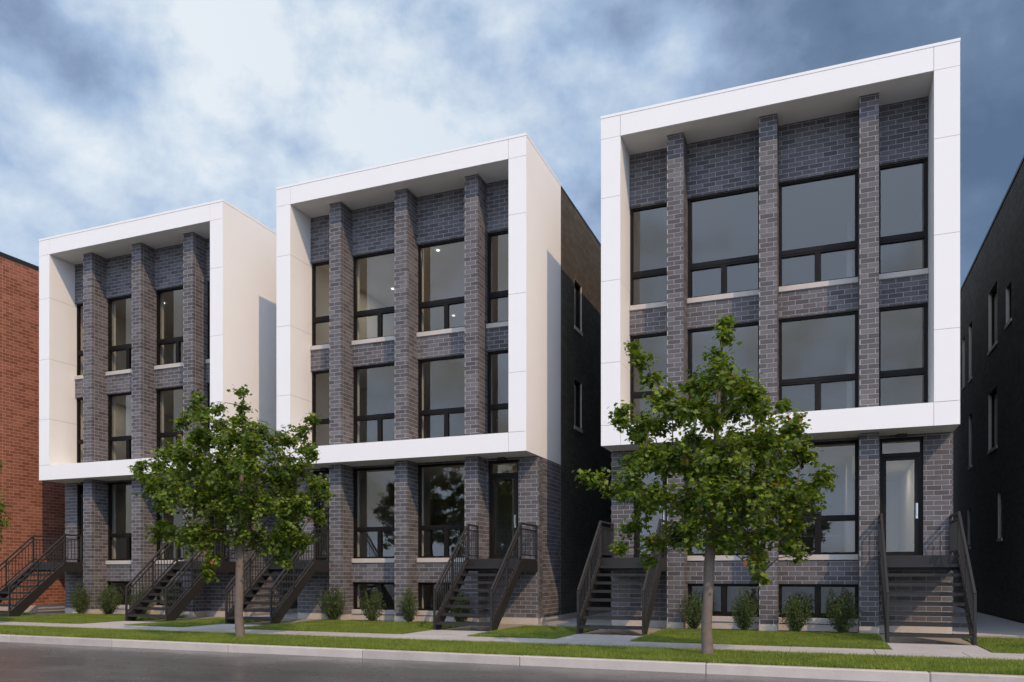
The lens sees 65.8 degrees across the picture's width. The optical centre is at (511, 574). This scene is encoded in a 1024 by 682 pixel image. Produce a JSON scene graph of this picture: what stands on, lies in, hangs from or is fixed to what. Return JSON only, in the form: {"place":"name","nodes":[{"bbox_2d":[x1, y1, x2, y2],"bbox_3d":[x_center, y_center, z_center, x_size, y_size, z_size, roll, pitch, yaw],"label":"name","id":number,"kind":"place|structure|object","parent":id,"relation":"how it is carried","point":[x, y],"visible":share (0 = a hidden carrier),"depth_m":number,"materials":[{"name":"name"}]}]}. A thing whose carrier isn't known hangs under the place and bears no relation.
{"place":"outdoors","nodes":[
{"label":"outdoors","id":0,"kind":"place"},
{"bbox_2d":[68,581,91,613],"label":"shrub","id":1,"kind":"object","parent":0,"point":[79,607],"visible":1,"depth_m":25.47,"materials":[{"name":"green plant"}]},
{"bbox_2d":[86,621,150,624],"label":"path","id":2,"kind":"structure","parent":0,"point":[118,623],"depth_m":20.68,"materials":[{"name":"concrete"}]},
{"bbox_2d":[188,624,259,628],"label":"path","id":3,"kind":"structure","parent":0,"point":[227,626],"depth_m":19.49,"materials":[{"name":"concrete"}]},
{"bbox_2d":[0,642,876,681],"bbox_3d":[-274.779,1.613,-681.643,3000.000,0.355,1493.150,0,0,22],"label":"road","id":4,"kind":"structure","parent":0,"point":[27,662],"depth_m":11.81,"materials":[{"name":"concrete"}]},
{"bbox_2d":[407,630,488,635],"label":"path","id":5,"kind":"structure","parent":0,"point":[448,632],"depth_m":17.48,"materials":[{"name":"concrete"}]},
{"bbox_2d":[0,621,1023,660],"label":"sidewalk","id":6,"kind":"structure","parent":0,"point":[1008,656],"depth_m":14.91,"materials":[{"name":"concrete"}]},
{"bbox_2d":[0,0,1023,288],"label":"sky","id":7,"kind":"structure","parent":0,"point":[112,111],"materials":[{"name":"blue"}]},
{"bbox_2d":[0,612,1023,674],"bbox_3d":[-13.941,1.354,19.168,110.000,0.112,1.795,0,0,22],"label":"lawn","id":8,"kind":"structure","parent":0,"point":[656,660],"depth_m":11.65,"materials":[{"name":"plant"}]},
{"bbox_2d":[0,461,10,550],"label":"maple tree","id":9,"kind":"object","parent":8,"relation":"on","point":[2,523],"visible":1,"depth_m":19.34,"materials":[{"name":"green plant"}]},
{"bbox_2d":[128,384,335,637],"bbox_3d":[-5.508,-1.191,16.020,3.693,5.210,3.436,0,0,-42],"label":"maple tree","id":10,"kind":"object","parent":8,"relation":"on","point":[250,439],"visible":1,"depth_m":15.71,"materials":[{"name":"green plant"}]},
{"bbox_2d":[571,315,837,654],"bbox_3d":[3.182,-1.346,12.453,3.582,5.521,3.029,0,0,-41],"label":"maple tree","id":11,"kind":"object","parent":8,"relation":"on","point":[733,496],"visible":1,"depth_m":12.21,"materials":[{"name":"green plant"}]},
{"bbox_2d":[25,606,1023,623],"bbox_3d":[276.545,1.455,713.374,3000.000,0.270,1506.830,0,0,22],"label":"ground","id":12,"kind":"structure","parent":0,"point":[63,611],"depth_m":27.33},
{"bbox_2d":[0,252,64,611],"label":"brick house","id":13,"kind":"structure","parent":12,"relation":"on","point":[36,506],"depth_m":27.58,"materials":[{"name":"brick"}]},
{"bbox_2d":[0,613,73,616],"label":"gravel bed","id":14,"kind":"object","parent":12,"relation":"on","point":[41,614],"visible":0.18,"depth_m":25.82,"materials":[{"name":"grey gravel"}]},
{"bbox_2d":[0,534,82,616],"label":"metal staircase","id":15,"kind":"structure","parent":14,"relation":"on","point":[59,569],"depth_m":24.92,"materials":[{"name":"black metal"}]},
{"bbox_2d":[39,199,297,616],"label":"apartment building","id":16,"kind":"structure","parent":12,"relation":"on","point":[147,323],"depth_m":25.40,"materials":[{"name":"grey brick"}]},
{"bbox_2d":[74,303,82,379],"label":"window","id":17,"kind":"structure","parent":16,"relation":"in","point":[79,353],"depth_m":26.80,"materials":[{"name":"black metal"}]},
{"bbox_2d":[77,398,82,462],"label":"window","id":18,"kind":"structure","parent":16,"relation":"in","point":[79,441],"depth_m":26.80,"materials":[{"name":"black metal"}]},
{"bbox_2d":[81,497,82,561],"bbox_3d":[-14.217,-1.507,26.656,0.748,2.195,0.050,0,0,22],"label":"door","id":19,"kind":"structure","parent":16,"relation":"in","point":[81,497],"depth_m":26.74,"materials":[{"name":"black metal"}]},
{"bbox_2d":[106,295,131,375],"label":"window","id":20,"kind":"structure","parent":16,"relation":"in","point":[127,347],"depth_m":26.16,"materials":[{"name":"black metal"}]},
{"bbox_2d":[106,481,131,563],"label":"window","id":21,"kind":"structure","parent":16,"relation":"in","point":[128,560],"depth_m":26.18,"materials":[{"name":"black metal"}]},
{"bbox_2d":[108,392,131,460],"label":"window","id":22,"kind":"structure","parent":16,"relation":"in","point":[111,439],"depth_m":26.25,"materials":[{"name":"black metal"}]},
{"bbox_2d":[108,581,131,608],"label":"window","id":23,"kind":"structure","parent":16,"relation":"in","point":[109,582],"depth_m":26.02,"materials":[{"name":"black metal"}]},
{"bbox_2d":[154,286,182,369],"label":"window","id":24,"kind":"structure","parent":16,"relation":"in","point":[177,340],"depth_m":25.33,"materials":[{"name":"black metal"}]},
{"bbox_2d":[154,479,182,563],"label":"window","id":25,"kind":"structure","parent":16,"relation":"in","point":[158,515],"depth_m":25.32,"materials":[{"name":"black metal"}]},
{"bbox_2d":[154,581,182,606],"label":"window","id":26,"kind":"structure","parent":16,"relation":"in","point":[178,583],"depth_m":25.38,"materials":[{"name":"black metal"}]},
{"bbox_2d":[157,386,182,456],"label":"window","id":27,"kind":"structure","parent":16,"relation":"in","point":[166,434],"depth_m":25.47,"materials":[{"name":"black metal"}]},
{"bbox_2d":[206,281,209,363],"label":"window","id":28,"kind":"structure","parent":16,"relation":"in","point":[207,360],"depth_m":24.73,"materials":[{"name":"black metal"}]},
{"bbox_2d":[208,383,209,448],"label":"window","id":29,"kind":"structure","parent":16,"relation":"in","point":[208,383],"depth_m":24.73,"materials":[{"name":"black metal"}]},
{"bbox_2d":[211,491,229,560],"bbox_3d":[-9.050,-1.507,24.579,0.746,2.195,0.116,0,0,22],"label":"door","id":30,"kind":"structure","parent":16,"relation":"in","point":[212,518],"depth_m":24.52,"materials":[{"name":"black metal"}]},
{"bbox_2d":[143,616,223,621],"bbox_3d":[-9.421,1.346,22.986,1.980,0.068,3.030,0,0,22],"label":"gravel bed","id":31,"kind":"object","parent":12,"relation":"on","point":[186,618],"visible":0.21,"depth_m":23.48,"materials":[{"name":"grey gravel"}]},
{"bbox_2d":[125,531,235,621],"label":"metal staircase","id":32,"kind":"structure","parent":31,"relation":"on","point":[144,600],"depth_m":22.34,"materials":[{"name":"black metal"}]},
{"bbox_2d":[244,618,328,624],"bbox_3d":[-6.208,1.346,21.717,1.970,0.068,3.030,0,0,22],"label":"gravel bed","id":33,"kind":"object","parent":12,"relation":"on","point":[281,622],"visible":0.36,"depth_m":21.99,"materials":[{"name":"grey gravel"}]},
{"bbox_2d":[225,528,328,623],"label":"metal staircase","id":34,"kind":"structure","parent":33,"relation":"on","point":[310,568],"depth_m":21.21,"materials":[{"name":"black metal"}]},
{"bbox_2d":[248,607,439,618],"bbox_3d":[-3.579,1.336,32.570,2.240,0.088,19.050,0,0,22],"label":"passage","id":35,"kind":"object","parent":12,"relation":"on","point":[292,615],"visible":0.14,"depth_m":24.22,"materials":[{"name":"concrete"}]},
{"bbox_2d":[345,620,425,622],"bbox_3d":[-3.008,1.341,21.581,4.060,0.078,0.930,0,0,22],"label":"mulch bed","id":36,"kind":"object","parent":12,"relation":"on","point":[391,621],"depth_m":22.30,"materials":[{"name":"brown soil"}]},
{"bbox_2d":[315,584,346,619],"bbox_3d":[-5.015,0.783,22.009,0.878,1.067,0.912,0,0,-23],"label":"shrub","id":37,"kind":"object","parent":36,"relation":"on","point":[333,610],"visible":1,"depth_m":21.97,"materials":[{"name":"green plant"}]},
{"bbox_2d":[358,587,387,620],"bbox_3d":[-3.773,0.828,21.530,0.742,0.970,0.800,0,0,33],"label":"shrub","id":38,"kind":"object","parent":36,"relation":"on","point":[371,608],"visible":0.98,"depth_m":21.45,"materials":[{"name":"green plant"}]},
{"bbox_2d":[394,585,419,621],"bbox_3d":[-2.712,0.790,21.061,0.685,1.046,0.692,0,0,36],"label":"shrub","id":39,"kind":"object","parent":36,"relation":"on","point":[408,608],"visible":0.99,"depth_m":21.06,"materials":[{"name":"green plant"}]},
{"bbox_2d":[444,588,474,621],"bbox_3d":[-1.322,0.822,20.556,0.791,0.986,0.812,0,0,-37],"label":"shrub","id":40,"kind":"object","parent":36,"relation":"on","point":[460,610],"visible":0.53,"depth_m":20.49,"materials":[{"name":"green plant"}]},
{"bbox_2d":[276,133,611,624],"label":"apartment building","id":41,"kind":"structure","parent":12,"relation":"on","point":[438,341],"depth_m":22.27,"materials":[{"name":"grey brick"}]},
{"bbox_2d":[310,261,329,350],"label":"window","id":42,"kind":"structure","parent":41,"relation":"in","point":[315,320],"depth_m":23.30,"materials":[{"name":"black metal"}]},
{"bbox_2d":[312,370,329,444],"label":"window","id":43,"kind":"structure","parent":41,"relation":"in","point":[324,421],"depth_m":23.31,"materials":[{"name":"black metal"}]},
{"bbox_2d":[317,485,329,559],"bbox_3d":[-5.372,-1.507,23.161,0.748,2.195,0.050,0,0,22],"label":"door","id":44,"kind":"structure","parent":41,"relation":"in","point":[318,502],"depth_m":23.26,"materials":[{"name":"black metal"}]},
{"bbox_2d":[352,250,394,344],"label":"window","id":45,"kind":"structure","parent":41,"relation":"in","point":[379,312],"depth_m":22.57,"materials":[{"name":"black metal"}]},
{"bbox_2d":[352,466,394,562],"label":"window","id":46,"kind":"structure","parent":41,"relation":"in","point":[380,558],"depth_m":22.57,"materials":[{"name":"black metal"}]},
{"bbox_2d":[352,582,394,614],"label":"window","id":47,"kind":"structure","parent":41,"relation":"in","point":[356,610],"depth_m":22.53,"materials":[{"name":"black metal"}]},
{"bbox_2d":[353,363,394,442],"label":"window","id":48,"kind":"structure","parent":41,"relation":"in","point":[379,417],"depth_m":22.64,"materials":[{"name":"black metal"}]},
{"bbox_2d":[417,238,464,336],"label":"window","id":49,"kind":"structure","parent":41,"relation":"in","point":[457,300],"depth_m":21.79,"materials":[{"name":"black metal"}]},
{"bbox_2d":[417,462,464,562],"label":"window","id":50,"kind":"structure","parent":41,"relation":"in","point":[446,528],"depth_m":21.84,"materials":[{"name":"black metal"}]},
{"bbox_2d":[417,582,464,615],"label":"window","id":51,"kind":"structure","parent":41,"relation":"in","point":[423,611],"depth_m":21.90,"materials":[{"name":"black metal"}]},
{"bbox_2d":[418,355,464,438],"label":"window","id":52,"kind":"structure","parent":41,"relation":"in","point":[446,411],"depth_m":21.86,"materials":[{"name":"black metal"}]},
{"bbox_2d":[486,230,508,328],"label":"window","id":53,"kind":"structure","parent":41,"relation":"in","point":[499,294],"depth_m":21.20,"materials":[{"name":"black metal"}]},
{"bbox_2d":[488,350,508,433],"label":"window","id":54,"kind":"structure","parent":41,"relation":"in","point":[502,406],"depth_m":21.23,"materials":[{"name":"black metal"}]},
{"bbox_2d":[492,476,516,558],"bbox_3d":[-0.205,-1.507,21.083,0.746,2.195,0.116,0,0,22],"label":"door","id":55,"kind":"structure","parent":41,"relation":"in","point":[504,477],"depth_m":21.15,"materials":[{"name":"black metal"}]},
{"bbox_2d":[574,282,582,335],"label":"window","id":56,"kind":"structure","parent":41,"relation":"in","point":[578,327],"depth_m":24.33,"materials":[{"name":"grey glass"}]},
{"bbox_2d":[574,380,582,432],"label":"window","id":57,"kind":"structure","parent":41,"relation":"in","point":[578,386],"depth_m":24.33,"materials":[{"name":"black metal"}]},
{"bbox_2d":[441,624,542,630],"bbox_3d":[-0.576,1.346,19.491,1.980,0.068,3.030,0,0,22],"label":"gravel bed","id":58,"kind":"object","parent":12,"relation":"on","point":[476,628],"visible":0.29,"depth_m":19.51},
{"bbox_2d":[433,523,537,630],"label":"metal staircase","id":59,"kind":"structure","parent":58,"relation":"on","point":[516,566],"depth_m":19.09,"materials":[{"name":"black metal"}]},
{"bbox_2d":[0,634,1023,681],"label":"kerb","id":60,"kind":"structure","parent":12,"relation":"on","point":[877,675],"depth_m":12.26,"materials":[{"name":"concrete"}]},
{"bbox_2d":[543,625,576,626],"bbox_3d":[1.393,1.344,19.767,1.460,0.072,1.090,0,0,22],"label":"gravel bed","id":61,"kind":"object","parent":12,"relation":"on","point":[561,625],"visible":0.07,"depth_m":20.21,"materials":[{"name":"grey gravel"}]},
{"bbox_2d":[540,612,611,624],"bbox_3d":[5.265,1.336,29.075,2.240,0.088,19.050,0,0,22],"label":"passage","id":62,"kind":"object","parent":12,"relation":"on","point":[572,621],"visible":0.14,"depth_m":21.66,"materials":[{"name":"concrete"}]},
{"bbox_2d":[582,627,662,635],"bbox_3d":[2.637,1.346,18.221,1.970,0.068,3.030,0,0,22],"label":"gravel bed","id":63,"kind":"object","parent":12,"relation":"on","point":[620,632],"visible":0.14,"depth_m":17.84,"materials":[{"name":"grey gravel"}]},
{"bbox_2d":[577,519,666,635],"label":"metal staircase","id":64,"kind":"structure","parent":63,"relation":"on","point":[648,591],"depth_m":17.75,"materials":[{"name":"black metal"}]},
{"bbox_2d":[686,628,857,633],"bbox_3d":[5.836,1.341,18.086,4.060,0.078,0.930,0,0,22],"label":"mulch bed","id":65,"kind":"object","parent":12,"relation":"on","point":[781,630],"depth_m":18.33,"materials":[{"name":"brown soil"}]},
{"bbox_2d":[679,590,702,628],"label":"shrub","id":66,"kind":"object","parent":65,"relation":"on","point":[693,621],"visible":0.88,"depth_m":18.30,"materials":[{"name":"green plant"}]},
{"bbox_2d":[730,588,761,630],"bbox_3d":[5.308,0.794,18.000,0.710,1.037,0.731,0,0,21],"label":"shrub","id":67,"kind":"object","parent":65,"relation":"on","point":[744,621],"visible":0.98,"depth_m":17.89,"materials":[{"name":"green plant"}]},
{"bbox_2d":[777,591,813,631],"bbox_3d":[6.268,0.838,17.579,0.793,0.952,0.784,0,0,-19],"label":"shrub","id":68,"kind":"object","parent":65,"relation":"on","point":[795,622],"visible":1,"depth_m":17.45,"materials":[{"name":"green plant"}]},
{"bbox_2d":[824,588,861,633],"bbox_3d":[7.194,0.806,17.189,0.824,1.018,0.740,0,0,-41],"label":"shrub","id":69,"kind":"object","parent":65,"relation":"on","point":[841,624],"visible":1,"depth_m":17.11,"materials":[{"name":"green plant"}]},
{"bbox_2d":[601,38,960,633],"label":"apartment building","id":70,"kind":"structure","parent":12,"relation":"on","point":[803,228],"depth_m":18.54,"materials":[{"name":"grey brick"}]},
{"bbox_2d":[629,203,666,310],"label":"window","id":71,"kind":"structure","parent":70,"relation":"in","point":[661,271],"depth_m":19.69,"materials":[{"name":"black metal"}]},
{"bbox_2d":[630,332,666,422],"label":"window","id":72,"kind":"structure","parent":70,"relation":"in","point":[633,395],"depth_m":19.76,"materials":[{"name":"black metal"}]},
{"bbox_2d":[637,469,666,557],"bbox_3d":[3.460,-1.507,19.635,0.748,2.195,0.116,0,0,22],"label":"door","id":73,"kind":"structure","parent":70,"relation":"in","point":[664,482],"depth_m":19.54,"materials":[{"name":"black metal"}]},
{"bbox_2d":[687,187,758,303],"bbox_3d":[5.076,-7.852,18.981,1.708,2.575,0.205,0,0,22],"label":"window","id":74,"kind":"structure","parent":70,"relation":"in","point":[723,264],"depth_m":18.99,"materials":[{"name":"black metal"}]},
{"bbox_2d":[687,447,758,560],"bbox_3d":[5.076,-1.682,18.981,1.708,2.715,0.205,0,0,22],"label":"window","id":75,"kind":"structure","parent":70,"relation":"in","point":[699,556],"depth_m":18.93,"materials":[{"name":"black metal"}]},
{"bbox_2d":[687,584,758,622],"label":"window","id":76,"kind":"structure","parent":70,"relation":"in","point":[723,617],"depth_m":18.96,"materials":[{"name":"black metal"}]},
{"bbox_2d":[688,322,758,409],"bbox_3d":[5.092,-4.735,19.022,1.708,2.450,0.116,0,0,22],"label":"window","id":77,"kind":"structure","parent":70,"relation":"in","point":[690,331],"depth_m":19.15,"materials":[{"name":"black metal"}]},
{"bbox_2d":[779,170,857,291],"bbox_3d":[7.031,-7.852,18.208,1.707,2.575,0.205,0,0,22],"label":"window","id":78,"kind":"structure","parent":70,"relation":"in","point":[817,251],"depth_m":18.19,"materials":[{"name":"black metal"}]},
{"bbox_2d":[779,311,857,412],"bbox_3d":[7.047,-4.735,18.249,1.707,2.450,0.116,0,0,22],"label":"window","id":79,"kind":"structure","parent":70,"relation":"in","point":[818,380],"depth_m":18.20,"materials":[{"name":"black metal"}]},
{"bbox_2d":[779,440,857,559],"bbox_3d":[7.031,-1.682,18.208,1.707,2.715,0.205,0,0,22],"label":"window","id":80,"kind":"structure","parent":70,"relation":"in","point":[817,555],"depth_m":18.06,"materials":[{"name":"black metal"}]},
{"bbox_2d":[779,584,857,624],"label":"window","id":81,"kind":"structure","parent":70,"relation":"in","point":[817,618],"depth_m":18.19,"materials":[{"name":"black metal"}]},
{"bbox_2d":[794,502,843,552],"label":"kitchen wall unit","id":82,"kind":"structure","parent":70,"relation":"on","point":[831,543],"depth_m":24.90,"materials":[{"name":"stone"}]},
{"bbox_2d":[882,456,919,555],"bbox_3d":[8.639,-1.507,17.588,0.746,2.195,0.116,0,0,22],"label":"door","id":83,"kind":"structure","parent":70,"relation":"in","point":[916,459],"depth_m":17.50,"materials":[{"name":"black metal"}]},
{"bbox_2d":[879,158,927,279],"bbox_3d":[8.657,-7.852,17.565,1.010,2.575,0.205,0,0,22],"label":"window","id":84,"kind":"structure","parent":70,"relation":"in","point":[921,235],"depth_m":17.50,"materials":[{"name":"black metal"}]},
{"bbox_2d":[879,303,927,405],"bbox_3d":[8.673,-4.735,17.607,1.010,2.450,0.116,0,0,22],"label":"window","id":85,"kind":"structure","parent":70,"relation":"in","point":[913,371],"depth_m":17.50,"materials":[{"name":"black metal"}]},
{"bbox_2d":[879,633,970,644],"bbox_3d":[8.268,1.346,15.996,1.980,0.068,3.030,0,0,22],"label":"gravel bed","id":86,"kind":"object","parent":12,"relation":"on","point":[930,640],"visible":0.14,"depth_m":15.69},
{"bbox_2d":[878,511,976,645],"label":"metal staircase","id":87,"kind":"structure","parent":86,"relation":"on","point":[960,562],"depth_m":15.50,"materials":[{"name":"black metal"}]},
{"bbox_2d":[952,156,1023,622],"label":"dark brick building","id":88,"kind":"structure","parent":12,"relation":"on","point":[988,467],"depth_m":24.62,"materials":[{"name":"brick"}]},
{"bbox_2d":[961,340,964,390],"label":"window","id":89,"kind":"structure","parent":88,"relation":"in","point":[963,341],"depth_m":30.34,"materials":[{"name":"grey glass"}]},
{"bbox_2d":[968,509,970,548],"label":"window","id":90,"kind":"structure","parent":88,"relation":"in","point":[969,511],"depth_m":29.22,"materials":[{"name":"black metal"}]},
{"bbox_2d":[968,325,971,383],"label":"window","id":91,"kind":"structure","parent":88,"relation":"in","point":[970,327],"depth_m":28.99,"materials":[{"name":"grey glass"}]},
{"bbox_2d":[968,415,971,469],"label":"window","id":92,"kind":"structure","parent":88,"relation":"in","point":[970,417],"depth_m":28.99,"materials":[{"name":"black metal"}]},
{"bbox_2d":[987,389,996,454],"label":"window","id":93,"kind":"structure","parent":88,"relation":"in","point":[991,398],"depth_m":25.50,"materials":[{"name":"black metal"}]},
{"bbox_2d":[987,286,997,355],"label":"window","id":94,"kind":"structure","parent":88,"relation":"in","point":[991,297],"depth_m":25.50,"materials":[{"name":"grey glass"}]},
{"bbox_2d":[997,493,1002,541],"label":"window","id":95,"kind":"structure","parent":88,"relation":"in","point":[1000,538],"depth_m":24.10,"materials":[{"name":"grey glass"}]},
{"bbox_2d":[1004,285,1011,329],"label":"window","id":96,"kind":"structure","parent":88,"relation":"in","point":[1008,291],"depth_m":23.03,"materials":[{"name":"grey glass"}]},
{"bbox_2d":[952,606,1023,635],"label":"passage","id":97,"kind":"object","parent":12,"relation":"on","point":[988,625],"visible":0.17,"depth_m":19.58,"materials":[{"name":"concrete"}]},
{"bbox_2d":[977,635,1023,637],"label":"gravel bed","id":98,"kind":"object","parent":12,"relation":"on","point":[1001,636],"visible":0.22,"depth_m":16.64,"materials":[{"name":"grey gravel"}]},
{"bbox_2d":[558,634,639,640],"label":"path","id":99,"kind":"structure","parent":0,"point":[601,637],"depth_m":16.10,"materials":[{"name":"concrete"}]},
{"bbox_2d":[887,643,990,652],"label":"path","id":100,"kind":"structure","parent":0,"point":[936,647],"depth_m":13.90,"materials":[{"name":"concrete"}]},
{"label":"mulch bed","id":101,"kind":"structure","parent":0,"visible":0},
{"bbox_2d":[92,582,124,613],"bbox_3d":[-12.774,0.770,25.111,0.987,1.094,0.901,0,0,-2],"label":"shrub","id":102,"kind":"object","parent":101,"relation":"on","point":[106,605],"visible":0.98,"depth_m":24.97,"materials":[{"name":"green plant"}]},
{"bbox_2d":[128,583,154,613],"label":"shrub","id":103,"kind":"object","parent":101,"relation":"on","point":[133,599],"visible":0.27,"depth_m":24.53,"materials":[{"name":"green plant"}]},
{"bbox_2d":[157,582,182,612],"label":"shrub","id":104,"kind":"object","parent":101,"relation":"on","point":[178,591],"visible":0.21,"depth_m":24.02,"materials":[{"name":"green plant"}]}
]}

